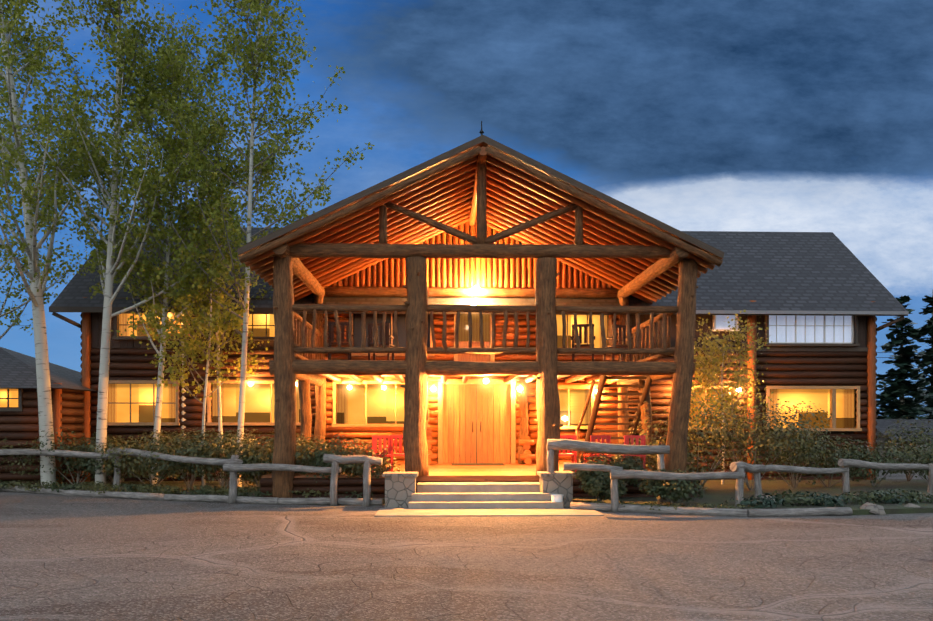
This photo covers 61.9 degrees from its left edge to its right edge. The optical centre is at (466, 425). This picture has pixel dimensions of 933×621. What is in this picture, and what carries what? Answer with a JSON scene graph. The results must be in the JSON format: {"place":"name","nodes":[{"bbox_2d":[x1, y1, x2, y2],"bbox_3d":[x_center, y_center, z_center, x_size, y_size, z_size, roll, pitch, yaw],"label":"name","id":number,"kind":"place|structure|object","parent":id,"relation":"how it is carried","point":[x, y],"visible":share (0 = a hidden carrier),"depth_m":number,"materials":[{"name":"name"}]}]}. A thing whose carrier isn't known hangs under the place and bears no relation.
{"place":"outdoors","nodes":[
{"label":"outdoors","id":0,"kind":"place"},
{"bbox_2d":[0,0,724,486],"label":"aspen","id":1,"kind":"object","parent":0,"point":[201,140],"depth_m":20.44,"materials":[{"name":"plant"}]},
{"bbox_2d":[668,310,773,452],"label":"young aspen leaves","id":2,"kind":"object","parent":1,"relation":"attached to","point":[702,359],"visible":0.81,"depth_m":21.34,"materials":[{"name":"green plant"}]},
{"bbox_2d":[0,470,932,620],"bbox_3d":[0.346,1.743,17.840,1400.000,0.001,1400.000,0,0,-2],"label":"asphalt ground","id":3,"kind":"structure","parent":0,"point":[71,558],"depth_m":9.67,"materials":[{"name":"grey asphalt"}]},
{"bbox_2d":[24,222,854,480],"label":"lodge","id":4,"kind":"structure","parent":3,"relation":"on","point":[832,432],"depth_m":23.42,"materials":[{"name":"brown wood"}]},
{"bbox_2d":[0,313,876,497],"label":"log walls","id":5,"kind":"structure","parent":4,"relation":"attached to","point":[804,368],"depth_m":22.97,"materials":[{"name":"brown wood"}]},
{"bbox_2d":[0,135,907,419],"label":"roof trim","id":6,"kind":"structure","parent":4,"relation":"attached to","point":[848,347],"depth_m":22.27,"materials":[{"name":"brown wood"}]},
{"bbox_2d":[53,147,875,484],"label":"log beams","id":7,"kind":"structure","parent":4,"relation":"attached to","point":[447,197],"depth_m":22.31,"materials":[{"name":"brown wood"}]},
{"bbox_2d":[91,312,866,461],"bbox_3d":[0.502,-2.724,25.174,23.640,7.967,11.550,0,0,-2],"label":"lodge board siding","id":8,"kind":"object","parent":4,"relation":"attached to","point":[96,324],"visible":0.25,"depth_m":22.96,"materials":[{"name":"brown wood"}]},
{"bbox_2d":[239,146,722,497],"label":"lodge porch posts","id":9,"kind":"object","parent":4,"relation":"attached to","point":[301,348],"depth_m":17.72,"materials":[{"name":"brown wood"}]},
{"bbox_2d":[239,142,722,480],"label":"wood planks","id":10,"kind":"object","parent":4,"relation":"attached to","point":[446,470],"visible":0.29,"depth_m":23.31,"materials":[{"name":"brown wood"}]},
{"bbox_2d":[107,314,861,463],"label":"window frames","id":11,"kind":"structure","parent":4,"relation":"attached to","point":[513,407],"depth_m":23.16,"materials":[{"name":"brown wood"}]},
{"bbox_2d":[675,310,908,314],"bbox_3d":[8.656,-3.342,22.957,8.950,0.100,0.025,0,0,-2],"label":"roof gutter","id":12,"kind":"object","parent":4,"relation":"attached to","point":[800,312],"depth_m":22.98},
{"bbox_2d":[0,226,932,440],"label":"lodge roof shingles","id":13,"kind":"object","parent":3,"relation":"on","point":[801,271],"visible":0.33,"depth_m":24.02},
{"bbox_2d":[353,314,429,346],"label":"dark windows","id":14,"kind":"structure","parent":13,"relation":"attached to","point":[401,331],"depth_m":23.30,"materials":[{"name":"black glass"}]},
{"bbox_2d":[0,314,853,427],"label":"lit windows","id":15,"kind":"structure","parent":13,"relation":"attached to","point":[351,406],"depth_m":23.28,"materials":[{"name":"yellow glass"}]},
{"bbox_2d":[431,286,520,390],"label":"light fixtures","id":16,"kind":"object","parent":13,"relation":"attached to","point":[475,290],"depth_m":22.80,"materials":[{"name":"white"}]},
{"bbox_2d":[248,382,740,420],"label":"interior lamps","id":17,"kind":"object","parent":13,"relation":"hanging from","point":[383,387],"depth_m":22.75,"materials":[{"name":"yellow"}]},
{"bbox_2d":[367,435,645,471],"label":"red chairs","id":18,"kind":"object","parent":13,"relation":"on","point":[390,447],"visible":0.42,"depth_m":18.12,"materials":[{"name":"paint"}]},
{"bbox_2d":[430,121,914,462],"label":"metal lanterns","id":19,"kind":"object","parent":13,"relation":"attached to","point":[481,132],"visible":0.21,"depth_m":23.32,"materials":[{"name":"black metal"}]},
{"bbox_2d":[688,389,726,426],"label":"lit windows","id":20,"kind":"structure","parent":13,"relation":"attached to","point":[700,398],"depth_m":23.62,"materials":[{"name":"yellow glass"}]},
{"bbox_2d":[716,315,850,341],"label":"window blinds","id":21,"kind":"object","parent":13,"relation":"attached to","point":[781,330],"visible":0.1,"depth_m":23.60,"materials":[{"name":"white fabric"}]},
{"bbox_2d":[0,430,932,516],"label":"log fence rails","id":22,"kind":"object","parent":3,"relation":"on","point":[233,465],"visible":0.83,"depth_m":16.71,"materials":[{"name":"grey wood"}]},
{"bbox_2d":[0,0,932,508],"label":"tree leaves","id":23,"kind":"object","parent":3,"relation":"on","point":[190,484],"visible":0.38,"depth_m":20.53,"materials":[{"name":"green plant"}]},
{"bbox_2d":[4,479,932,514],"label":"garden beds","id":24,"kind":"object","parent":3,"relation":"on","point":[717,492],"visible":0.27,"depth_m":19.62,"materials":[{"name":"soil"}]},
{"bbox_2d":[0,394,838,510],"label":"olive shrub leaves","id":25,"kind":"object","parent":24,"relation":"on","point":[803,449],"visible":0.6,"depth_m":19.27,"materials":[{"name":"green plant"}]},
{"bbox_2d":[0,416,932,506],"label":"shrub leaves","id":26,"kind":"object","parent":24,"relation":"on","point":[595,483],"visible":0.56,"depth_m":19.12,"materials":[{"name":"green plant"}]},
{"bbox_2d":[374,482,603,516],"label":"entry steps","id":27,"kind":"structure","parent":3,"relation":"on","point":[446,499],"depth_m":16.09,"materials":[{"name":"concrete"}]},
{"bbox_2d":[382,471,920,514],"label":"stone pillars","id":28,"kind":"structure","parent":3,"relation":"on","point":[400,488],"depth_m":16.49,"materials":[{"name":"grey stone"}]},
{"bbox_2d":[724,294,932,507],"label":"conifer needles","id":29,"kind":"object","parent":3,"relation":"on","point":[912,407],"visible":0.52,"depth_m":34.22,"materials":[{"name":"green plant"}]},
{"bbox_2d":[0,0,932,418],"label":"sky","id":30,"kind":"structure","parent":0,"point":[690,115],"materials":[{"name":"blue"}]}
]}

